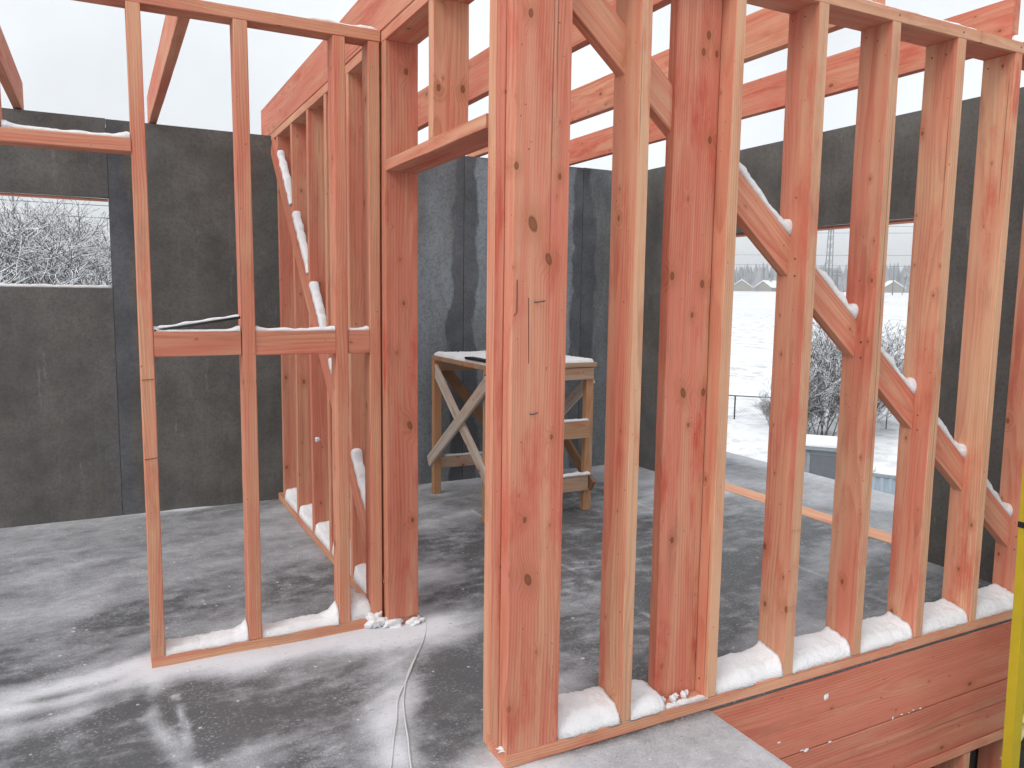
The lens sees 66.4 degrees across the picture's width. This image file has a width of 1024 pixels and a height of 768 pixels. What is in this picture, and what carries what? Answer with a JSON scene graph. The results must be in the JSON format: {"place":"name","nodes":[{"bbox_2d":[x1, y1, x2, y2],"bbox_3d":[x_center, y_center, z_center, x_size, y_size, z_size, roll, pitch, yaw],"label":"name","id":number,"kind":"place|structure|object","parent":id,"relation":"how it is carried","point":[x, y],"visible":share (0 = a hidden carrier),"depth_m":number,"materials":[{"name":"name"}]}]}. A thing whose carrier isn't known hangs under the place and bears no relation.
{"place":"outdoors","nodes":[
{"label":"outdoors","id":0,"kind":"place"},
{"bbox_2d":[97,283,908,475],"bbox_3d":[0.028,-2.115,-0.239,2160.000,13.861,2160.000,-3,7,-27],"label":"ground","id":1,"kind":"structure","parent":0,"point":[752,333],"depth_m":34.15,"materials":[{"name":"white snow"}]},
{"bbox_2d":[0,262,34,283],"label":"bare tree","id":2,"kind":"object","parent":1,"relation":"on","point":[14,276],"visible":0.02,"depth_m":10.36,"materials":[{"name":"grey plant"}]},
{"bbox_2d":[0,197,64,249],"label":"bare tree","id":3,"kind":"object","parent":1,"relation":"on","point":[17,223],"depth_m":24.49,"materials":[{"name":"grey plant"}]},
{"bbox_2d":[0,199,67,238],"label":"bare tree","id":4,"kind":"object","parent":1,"relation":"on","point":[25,215],"visible":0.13,"depth_m":23.20,"materials":[{"name":"grey plant"}]},
{"bbox_2d":[0,199,108,282],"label":"bare tree","id":5,"kind":"object","parent":1,"relation":"on","point":[53,239],"visible":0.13,"depth_m":18.97,"materials":[{"name":"grey plant"}]},
{"bbox_2d":[0,197,108,271],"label":"bare tree","id":6,"kind":"object","parent":1,"relation":"on","point":[43,215],"visible":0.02,"depth_m":22.70,"materials":[{"name":"grey plant"}]},
{"bbox_2d":[0,192,110,284],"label":"bare tree","id":7,"kind":"object","parent":1,"relation":"on","point":[9,257],"visible":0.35,"depth_m":14.84,"materials":[{"name":"grey plant"}]},
{"bbox_2d":[0,219,111,285],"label":"bare tree","id":8,"kind":"object","parent":1,"relation":"on","point":[107,279],"visible":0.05,"depth_m":13.62,"materials":[{"name":"grey plant"}]},
{"bbox_2d":[1,208,110,284],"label":"bare tree","id":9,"kind":"object","parent":1,"relation":"on","point":[58,247],"visible":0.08,"depth_m":18.91,"materials":[{"name":"grey plant"}]},
{"bbox_2d":[7,209,111,284],"bbox_3d":[-12.211,-1.830,21.355,4.094,6.151,4.423,0,6,-4],"label":"bare tree","id":10,"kind":"object","parent":1,"relation":"on","point":[94,259],"visible":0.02,"depth_m":22.10,"materials":[{"name":"grey plant"}]},
{"bbox_2d":[10,201,111,284],"bbox_3d":[-14.090,-2.455,24.085,6.092,6.402,5.572,7,9,44],"label":"bare tree","id":11,"kind":"object","parent":1,"relation":"on","point":[42,223],"visible":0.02,"depth_m":23.98,"materials":[{"name":"grey plant"}]},
{"bbox_2d":[12,198,111,284],"bbox_3d":[-15.289,-2.952,26.671,6.521,6.572,4.829,4,7,30],"label":"bare tree","id":12,"kind":"object","parent":1,"relation":"on","point":[98,233],"visible":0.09,"depth_m":25.09,"materials":[{"name":"grey plant"}]},
{"bbox_2d":[14,235,110,283],"bbox_3d":[-10.612,-0.728,17.632,5.072,5.330,4.639,-4,8,-38],"label":"bare tree","id":13,"kind":"object","parent":1,"relation":"on","point":[68,257],"depth_m":17.71,"materials":[{"name":"grey plant"}]},
{"bbox_2d":[38,203,111,285],"bbox_3d":[-11.768,-1.649,20.646,5.841,6.138,5.342,1,6,1],"label":"bare tree","id":14,"kind":"object","parent":1,"relation":"on","point":[101,281],"visible":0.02,"depth_m":20.52,"materials":[{"name":"grey plant"}]},
{"bbox_2d":[43,231,111,283],"bbox_3d":[-7.233,-0.188,15.236,4.754,5.462,5.198,-2,7,-24],"label":"bare tree","id":15,"kind":"object","parent":1,"relation":"on","point":[102,253],"depth_m":14.16,"materials":[{"name":"grey plant"}]},
{"bbox_2d":[56,258,111,284],"bbox_3d":[-6.514,0.415,13.539,3.924,5.341,5.299,6,8,40],"label":"bare tree","id":16,"kind":"object","parent":1,"relation":"on","point":[90,279],"visible":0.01,"depth_m":12.46,"materials":[{"name":"grey plant"}]},
{"bbox_2d":[58,241,110,282],"bbox_3d":[-14.351,-1.816,23.672,3.924,5.340,5.299,3,7,16],"label":"bare tree","id":17,"kind":"object","parent":1,"relation":"on","point":[98,267],"depth_m":24.43,"materials":[{"name":"grey plant"}]},
{"bbox_2d":[0,108,611,527],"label":"panel wall","id":18,"kind":"structure","parent":1,"relation":"on","point":[70,424],"depth_m":5.46,"materials":[{"name":"grey concrete"}]},
{"bbox_2d":[0,283,111,287],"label":"snow strip","id":19,"kind":"object","parent":18,"relation":"on","point":[51,285],"visible":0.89,"depth_m":5.19,"materials":[{"name":"white snow"}]},
{"bbox_2d":[83,251,910,292],"bbox_3d":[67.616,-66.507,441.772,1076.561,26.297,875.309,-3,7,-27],"label":"forest","id":20,"kind":"object","parent":1,"relation":"on","point":[755,277],"visible":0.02,"depth_m":604.23,"materials":[{"name":"grey plant"}]},
{"bbox_2d":[733,278,752,290],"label":"house","id":21,"kind":"structure","parent":1,"relation":"on","point":[741,285],"depth_m":327.46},
{"bbox_2d":[729,395,770,420],"bbox_3d":[7.326,0.828,23.001,2.091,0.950,0.090,3,7,20],"label":"wire fence","id":22,"kind":"object","parent":1,"relation":"on","point":[735,399],"visible":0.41,"depth_m":23.12,"materials":[{"name":"metal"}]},
{"bbox_2d":[752,389,770,423],"bbox_3d":[7.396,0.646,22.148,1.060,1.250,0.871,5,8,36],"label":"frosted shrub","id":23,"kind":"object","parent":1,"relation":"on","point":[764,406],"visible":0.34,"depth_m":22.19,"materials":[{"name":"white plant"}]},
{"bbox_2d":[753,279,775,291],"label":"house","id":24,"kind":"structure","parent":1,"relation":"on","point":[769,285],"depth_m":326.81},
{"bbox_2d":[804,434,836,479],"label":"shed","id":25,"kind":"structure","parent":1,"relation":"on","point":[820,454],"depth_m":13.39,"materials":[{"name":"grey wood"}]},
{"bbox_2d":[809,455,835,479],"bbox_3d":[5.340,2.221,13.478,0.500,2.000,0.030,3,7,22],"label":"door","id":26,"kind":"structure","parent":25,"relation":"in","point":[824,466],"depth_m":13.38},
{"bbox_2d":[806,373,838,433],"bbox_3d":[7.683,0.482,20.672,1.409,2.022,1.714,-2,7,-23],"label":"frosted shrub","id":27,"kind":"object","parent":1,"relation":"on","point":[811,415],"visible":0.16,"depth_m":20.25,"materials":[{"name":"grey plant"}]},
{"bbox_2d":[825,225,833,278],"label":"lattice mast","id":28,"kind":"object","parent":1,"relation":"on","point":[829,260],"visible":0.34,"depth_m":183.21,"materials":[{"name":"metal"}]},
{"bbox_2d":[735,264,910,266],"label":"power line","id":29,"kind":"object","parent":28,"relation":"attached to","point":[818,265],"visible":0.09,"depth_m":139.91,"materials":[{"name":"metal"}]},
{"bbox_2d":[821,255,910,255],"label":"power line","id":30,"kind":"object","parent":28,"relation":"attached to","point":[847,255],"visible":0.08,"depth_m":137.21,"materials":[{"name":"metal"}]},
{"bbox_2d":[639,87,1023,767],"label":"panel wall","id":31,"kind":"structure","parent":1,"relation":"on","point":[763,163],"depth_m":4.66,"materials":[{"name":"grey concrete"}]},
{"bbox_2d":[763,286,904,435],"bbox_3d":[8.336,-0.477,20.094,3.486,4.182,3.657,5,8,33],"label":"frosted shrub","id":32,"kind":"object","parent":1,"relation":"on","point":[820,365],"visible":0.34,"depth_m":20.14,"materials":[{"name":"grey plant"}]},
{"bbox_2d":[832,270,841,287],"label":"power pole","id":33,"kind":"object","parent":1,"relation":"on","point":[836,280],"visible":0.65,"depth_m":183.10,"materials":[{"name":"wood"}]},
{"bbox_2d":[811,320,905,421],"bbox_3d":[9.152,-0.221,20.422,2.961,3.493,2.434,1,6,5],"label":"frosted shrub","id":34,"kind":"object","parent":1,"relation":"on","point":[890,344],"visible":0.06,"depth_m":20.12,"materials":[{"name":"grey plant"}]},
{"bbox_2d":[833,320,905,428],"bbox_3d":[10.128,-0.524,22.095,3.265,3.734,3.113,-2,7,-26],"label":"frosted shrub","id":35,"kind":"object","parent":1,"relation":"on","point":[882,341],"visible":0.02,"depth_m":21.59,"materials":[{"name":"grey plant"}]},
{"bbox_2d":[872,473,895,494],"bbox_3d":[5.950,2.454,11.837,1.749,2.121,0.061,5,8,31],"label":"sheet fence","id":36,"kind":"object","parent":1,"relation":"on","point":[884,483],"visible":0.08,"depth_m":11.91,"materials":[{"name":"grey metal"}]},
{"bbox_2d":[891,266,896,294],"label":"power pole","id":37,"kind":"object","parent":1,"relation":"on","point":[893,279],"visible":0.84,"depth_m":223.26,"materials":[{"name":"wood"}]},
{"bbox_2d":[884,279,905,292],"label":"house","id":38,"kind":"structure","parent":1,"relation":"on","point":[898,288],"depth_m":308.84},
{"bbox_2d":[902,273,908,293],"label":"bare tree","id":39,"kind":"object","parent":1,"relation":"on","point":[906,278],"visible":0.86,"depth_m":221.38,"materials":[{"name":"grey plant"}]},
{"bbox_3d":[-19.992,-4.330,31.639,1.200,8.520,0.100,-3,7,-27],"label":"power pole","id":40,"kind":"object","parent":1,"relation":"on","visible":0},
{"bbox_2d":[1,212,106,218],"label":"power line","id":41,"kind":"object","parent":40,"relation":"attached to","point":[64,215],"visible":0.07,"depth_m":32.20,"materials":[{"name":"metal"}]},
{"bbox_2d":[0,199,108,205],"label":"power line","id":42,"kind":"object","parent":40,"relation":"attached to","point":[62,203],"visible":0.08,"depth_m":32.16,"materials":[{"name":"metal"}]},
{"bbox_2d":[0,465,1011,767],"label":"floor","id":43,"kind":"structure","parent":0,"point":[84,683],"depth_m":3.56,"materials":[{"name":"grey concrete"}]},
{"bbox_2d":[0,0,382,667],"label":"stud wall","id":44,"kind":"structure","parent":43,"relation":"on","point":[246,342],"depth_m":3.31,"materials":[{"name":"brown wood"}]},
{"bbox_2d":[0,26,23,109],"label":"ceiling joist","id":45,"kind":"object","parent":44,"relation":"on","point":[11,82],"visible":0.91,"depth_m":4.43,"materials":[{"name":"brown wood"}]},
{"bbox_2d":[1,119,129,137],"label":"snow strip","id":46,"kind":"object","parent":44,"relation":"on","point":[5,123],"visible":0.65,"depth_m":2.89,"materials":[{"name":"white snow"}]},
{"bbox_2d":[147,15,189,123],"bbox_3d":[-1.874,-1.739,4.224,0.051,0.201,2.730,-3,7,-27],"label":"ceiling joist","id":47,"kind":"object","parent":44,"relation":"on","point":[174,28],"visible":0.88,"depth_m":4.05,"materials":[{"name":"brown wood"}]},
{"bbox_2d":[153,326,239,331],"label":"snow strip","id":48,"kind":"object","parent":44,"relation":"on","point":[236,328],"visible":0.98,"depth_m":3.18,"materials":[{"name":"white snow"}]},
{"bbox_2d":[154,316,239,330],"bbox_3d":[-1.273,-0.244,3.175,0.327,0.064,0.012,-2,7,-26],"label":"metal rod","id":49,"kind":"object","parent":44,"relation":"on","point":[201,323],"visible":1,"depth_m":3.17,"materials":[{"name":"black metal"}]},
{"bbox_2d":[157,315,238,328],"bbox_3d":[-1.271,-0.253,3.175,0.312,0.058,0.014,-2,7,-26],"label":"snow strip","id":50,"kind":"object","parent":49,"relation":"on","point":[188,322],"visible":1,"depth_m":3.16,"materials":[{"name":"white snow"}]},
{"bbox_2d":[165,618,248,656],"bbox_3d":[-1.308,1.081,3.356,0.331,0.075,0.098,-3,7,-27],"label":"snow heap","id":51,"kind":"object","parent":44,"relation":"on","point":[221,638],"visible":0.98,"depth_m":3.34,"materials":[{"name":"white snow"}]},
{"bbox_2d":[255,326,334,330],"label":"snow strip","id":52,"kind":"object","parent":44,"relation":"on","point":[328,328],"visible":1,"depth_m":3.36,"materials":[{"name":"white snow"}]},
{"bbox_2d":[262,601,339,637],"bbox_3d":[-0.959,1.058,3.534,0.340,0.090,0.099,-3,7,-27],"label":"snow heap","id":53,"kind":"object","parent":44,"relation":"on","point":[329,616],"visible":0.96,"depth_m":3.53,"materials":[{"name":"white snow"}]},
{"bbox_2d":[309,16,376,29],"bbox_3d":[-0.726,-1.534,3.349,0.290,0.024,0.090,-3,7,-27],"label":"snow strip","id":54,"kind":"object","parent":44,"relation":"on","point":[333,21],"visible":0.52,"depth_m":3.30,"materials":[{"name":"white snow"}]},
{"bbox_2d":[348,326,368,329],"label":"snow strip","id":55,"kind":"object","parent":44,"relation":"on","point":[362,328],"visible":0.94,"depth_m":3.48,"materials":[{"name":"white snow"}]},
{"bbox_2d":[351,592,370,621],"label":"snow heap","id":56,"kind":"object","parent":44,"relation":"on","point":[360,606],"visible":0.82,"depth_m":3.64,"materials":[{"name":"white snow"}]},
{"bbox_2d":[364,611,386,628],"bbox_3d":[-0.635,1.107,3.647,0.113,0.093,0.076,-3,7,-27],"label":"snow lump","id":57,"kind":"object","parent":43,"relation":"on","point":[376,619],"visible":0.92,"depth_m":3.62,"materials":[{"name":"white snow"}]},
{"bbox_2d":[270,0,488,624],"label":"stud wall","id":58,"kind":"structure","parent":43,"relation":"on","point":[299,137],"depth_m":3.63,"materials":[{"name":"brown wood"}]},
{"bbox_2d":[277,150,291,205],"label":"snow strip","id":59,"kind":"object","parent":58,"relation":"on","point":[283,166],"visible":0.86,"depth_m":5.28,"materials":[{"name":"white snow"}]},
{"bbox_2d":[285,487,296,512],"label":"snow heap","id":60,"kind":"object","parent":58,"relation":"on","point":[291,497],"visible":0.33,"depth_m":5.65,"materials":[{"name":"white snow"}]},
{"bbox_2d":[292,211,307,274],"bbox_3d":[-1.314,-0.893,4.926,0.056,0.414,0.407,-3,7,-27],"label":"snow strip","id":61,"kind":"object","parent":58,"relation":"on","point":[299,227],"visible":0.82,"depth_m":4.94,"materials":[{"name":"white snow"}]},
{"bbox_2d":[299,503,312,531],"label":"snow heap","id":62,"kind":"object","parent":58,"relation":"on","point":[305,513],"visible":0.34,"depth_m":5.24,"materials":[{"name":"white snow"}]},
{"bbox_2d":[309,281,325,326],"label":"snow strip","id":63,"kind":"object","parent":58,"relation":"on","point":[317,300],"visible":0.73,"depth_m":4.62,"materials":[{"name":"white snow"}]},
{"bbox_2d":[315,521,329,550],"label":"snow heap","id":64,"kind":"object","parent":58,"relation":"on","point":[322,531],"visible":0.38,"depth_m":4.85,"materials":[{"name":"white snow"}]},
{"bbox_2d":[261,0,414,135],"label":"ceiling joist","id":65,"kind":"object","parent":58,"relation":"on","point":[305,82],"visible":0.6,"depth_m":4.38,"materials":[{"name":"brown wood"}]},
{"bbox_2d":[332,542,350,575],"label":"snow heap","id":66,"kind":"object","parent":58,"relation":"on","point":[350,557],"visible":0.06,"depth_m":4.46,"materials":[{"name":"white snow"}]},
{"bbox_2d":[351,448,364,506],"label":"snow strip","id":67,"kind":"object","parent":58,"relation":"on","point":[357,460],"visible":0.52,"depth_m":3.98,"materials":[{"name":"white snow"}]},
{"bbox_2d":[353,563,365,592],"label":"snow heap","id":68,"kind":"object","parent":58,"relation":"on","point":[359,577],"visible":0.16,"depth_m":4.10,"materials":[{"name":"white snow"}]},
{"bbox_2d":[383,617,403,627],"bbox_3d":[-0.558,1.119,3.667,0.099,0.094,0.079,0,6,-5],"label":"snow lump","id":69,"kind":"object","parent":43,"relation":"on","point":[393,623],"visible":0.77,"depth_m":3.64,"materials":[{"name":"white snow"}]},
{"bbox_2d":[390,611,426,767],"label":"cable","id":70,"kind":"object","parent":43,"relation":"on","point":[409,671],"visible":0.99,"depth_m":2.92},
{"bbox_2d":[405,614,424,625],"bbox_3d":[-0.460,1.124,3.705,0.090,0.061,0.092,2,7,15],"label":"snow lump","id":71,"kind":"object","parent":43,"relation":"on","point":[412,621],"visible":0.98,"depth_m":3.68,"materials":[{"name":"white snow"}]},
{"bbox_2d":[427,355,596,523],"bbox_3d":[-0.007,0.350,5.850,0.920,1.084,1.089,-3,7,-27],"label":"work table","id":72,"kind":"object","parent":43,"relation":"on","point":[446,367],"visible":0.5,"depth_m":5.69,"materials":[{"name":"brown wood"}]},
{"bbox_2d":[444,451,482,455],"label":"snow strip","id":73,"kind":"object","parent":72,"relation":"on","point":[458,454],"visible":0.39,"depth_m":6.20,"materials":[{"name":"white snow"}]},
{"bbox_2d":[434,350,593,365],"bbox_3d":[-0.009,-0.202,5.811,0.860,0.042,0.950,-3,7,-27],"label":"snow blanket","id":74,"kind":"object","parent":72,"relation":"on","point":[460,355],"visible":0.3,"depth_m":5.66,"materials":[{"name":"white snow"}]},
{"bbox_2d":[465,357,485,362],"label":"black strip","id":75,"kind":"object","parent":74,"relation":"on","point":[477,359],"visible":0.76,"depth_m":5.36,"materials":[{"name":"plastic"}]},
{"bbox_2d":[563,471,589,477],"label":"snow strip","id":76,"kind":"object","parent":72,"relation":"on","point":[576,473],"visible":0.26,"depth_m":5.61,"materials":[{"name":"white snow"}]},
{"bbox_2d":[564,418,588,421],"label":"snow strip","id":77,"kind":"object","parent":72,"relation":"on","point":[575,420],"visible":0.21,"depth_m":5.56,"materials":[{"name":"white snow"}]},
{"bbox_2d":[483,0,1023,767],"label":"stud wall","id":78,"kind":"structure","parent":43,"relation":"on","point":[691,106],"depth_m":2.88,"materials":[{"name":"brown wood"}]},
{"bbox_2d":[496,746,504,752],"bbox_3d":[-0.013,1.212,2.603,0.082,0.023,0.040,-3,7,-27],"label":"snow lump","id":79,"kind":"object","parent":78,"relation":"on","point":[500,748],"visible":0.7,"depth_m":2.59,"materials":[{"name":"white snow"}]},
{"bbox_2d":[418,0,670,130],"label":"ceiling joist","id":80,"kind":"object","parent":78,"relation":"on","point":[478,76],"visible":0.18,"depth_m":4.46,"materials":[{"name":"brown wood"}]},
{"bbox_2d":[557,686,620,739],"bbox_3d":[0.239,1.158,2.779,0.252,0.091,0.154,-3,7,-27],"label":"snow heap","id":81,"kind":"object","parent":78,"relation":"on","point":[591,709],"visible":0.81,"depth_m":2.76,"materials":[{"name":"white snow"}]},
{"bbox_2d":[582,694,707,734],"bbox_3d":[0.486,1.194,2.843,0.560,0.012,0.035,-3,7,-27],"label":"snow smear","id":82,"kind":"object","parent":78,"relation":"on","point":[686,701],"visible":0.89,"depth_m":2.92},
{"bbox_2d":[630,679,665,720],"bbox_3d":[0.463,1.158,2.896,0.158,0.070,0.154,-3,7,-27],"label":"snow heap","id":83,"kind":"object","parent":78,"relation":"on","point":[646,699],"visible":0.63,"depth_m":2.86,"materials":[{"name":"white snow"}]},
{"bbox_2d":[669,694,676,702],"bbox_3d":[0.599,1.177,2.932,0.026,0.033,0.035,-3,7,-27],"label":"snow lump","id":84,"kind":"object","parent":78,"relation":"on","point":[672,698],"visible":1,"depth_m":2.92,"materials":[{"name":"white snow"}]},
{"bbox_2d":[467,0,885,156],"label":"ceiling joist","id":85,"kind":"object","parent":78,"relation":"on","point":[766,32],"visible":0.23,"depth_m":3.71,"materials":[{"name":"brown wood"}]},
{"bbox_2d":[680,690,686,697],"bbox_3d":[0.646,1.174,2.956,0.027,0.031,0.028,4,7,26],"label":"snow lump","id":86,"kind":"object","parent":78,"relation":"on","point":[683,694],"visible":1,"depth_m":2.95,"materials":[{"name":"white snow"}]},
{"bbox_2d":[716,640,782,694],"bbox_3d":[0.900,1.124,3.120,0.348,0.100,0.153,-3,7,-27],"label":"snow heap","id":87,"kind":"object","parent":78,"relation":"on","point":[760,661],"visible":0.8,"depth_m":3.11,"materials":[{"name":"white snow"}]},
{"bbox_2d":[739,162,791,233],"bbox_3d":[0.922,-0.722,2.948,0.376,0.302,0.062,-3,7,-27],"label":"snow strip","id":88,"kind":"object","parent":78,"relation":"on","point":[786,224],"visible":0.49,"depth_m":2.94,"materials":[{"name":"white snow"}]},
{"bbox_2d":[569,0,1020,165],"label":"ceiling joist","id":89,"kind":"object","parent":78,"relation":"on","point":[764,95],"visible":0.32,"depth_m":4.29,"materials":[{"name":"brown wood"}]},
{"bbox_2d":[792,626,851,673],"bbox_3d":[1.257,1.115,3.304,0.346,0.085,0.155,-3,7,-27],"label":"snow heap","id":90,"kind":"object","parent":78,"relation":"on","point":[826,644],"visible":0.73,"depth_m":3.29,"materials":[{"name":"white snow"}]},
{"bbox_2d":[816,262,858,318],"bbox_3d":[1.276,-0.412,3.169,0.379,0.295,0.063,-3,7,-27],"label":"snow strip","id":91,"kind":"object","parent":78,"relation":"on","point":[853,309],"visible":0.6,"depth_m":3.18,"materials":[{"name":"white snow"}]},
{"bbox_2d":[860,611,912,653],"bbox_3d":[1.613,1.101,3.488,0.350,0.080,0.155,-3,7,-27],"label":"snow heap","id":92,"kind":"object","parent":78,"relation":"on","point":[888,628],"visible":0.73,"depth_m":3.48,"materials":[{"name":"white snow"}]},
{"bbox_2d":[881,346,916,393],"bbox_3d":[1.629,-0.103,3.390,0.384,0.299,0.063,-3,7,-27],"label":"snow strip","id":93,"kind":"object","parent":78,"relation":"on","point":[911,384],"visible":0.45,"depth_m":3.41,"materials":[{"name":"white snow"}]},
{"bbox_2d":[867,0,976,29],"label":"snow strip","id":94,"kind":"object","parent":78,"relation":"on","point":[923,15],"visible":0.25,"depth_m":3.10,"materials":[{"name":"white snow"}]},
{"bbox_2d":[922,598,968,634],"bbox_3d":[1.971,1.086,3.675,0.342,0.078,0.151,-3,7,-27],"label":"snow heap","id":95,"kind":"object","parent":78,"relation":"on","point":[942,613],"visible":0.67,"depth_m":3.66,"materials":[{"name":"white snow"}]},
{"bbox_2d":[938,417,966,457],"bbox_3d":[1.983,0.206,3.612,0.375,0.295,0.059,-3,7,-27],"label":"snow strip","id":96,"kind":"object","parent":78,"relation":"on","point":[961,449],"visible":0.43,"depth_m":3.63,"materials":[{"name":"white snow"}]},
{"bbox_2d":[976,583,1013,620],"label":"snow heap","id":97,"kind":"object","parent":78,"relation":"on","point":[994,598],"visible":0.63,"depth_m":3.84,"materials":[{"name":"white snow"}]},
{"bbox_2d":[987,479,1012,516],"bbox_3d":[2.329,0.514,3.829,0.382,0.306,0.064,-3,7,-27],"label":"snow strip","id":98,"kind":"object","parent":78,"relation":"on","point":[1007,507],"visible":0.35,"depth_m":3.85,"materials":[{"name":"white snow"}]},
{"bbox_2d":[1012,35,1023,42],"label":"snow heap","id":99,"kind":"object","parent":78,"relation":"on","point":[1019,38],"visible":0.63,"depth_m":3.43,"materials":[{"name":"white snow"}]},
{"bbox_2d":[0,0,1023,272],"label":"sky","id":100,"kind":"structure","parent":0,"point":[69,56],"materials":[{"name":"white"}]},
{"bbox_2d":[512,709,791,767],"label":"floor","id":101,"kind":"structure","parent":0,"point":[707,738],"depth_m":2.69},
{"bbox_2d":[725,452,894,533],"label":"terrace","id":102,"kind":"structure","parent":0,"point":[745,472],"depth_m":6.46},
{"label":"lower floor","id":103,"kind":"structure","parent":0,"visible":0},
{"bbox_2d":[904,728,1003,767],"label":"stud wall","id":104,"kind":"structure","parent":103,"relation":"on","point":[984,751],"depth_m":3.87,"materials":[{"name":"brown wood"}]},
{"bbox_2d":[711,621,1023,767],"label":"stairwell side","id":105,"kind":"object","parent":104,"relation":"attached to","point":[954,690],"visible":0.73,"depth_m":3.50,"materials":[{"name":"brown wood"}]},
{"bbox_2d":[1000,458,1023,767],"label":"step ladder","id":106,"kind":"object","parent":103,"relation":"on","point":[1013,736],"visible":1,"depth_m":3.30,"materials":[{"name":"yellow plastic"}]}
]}

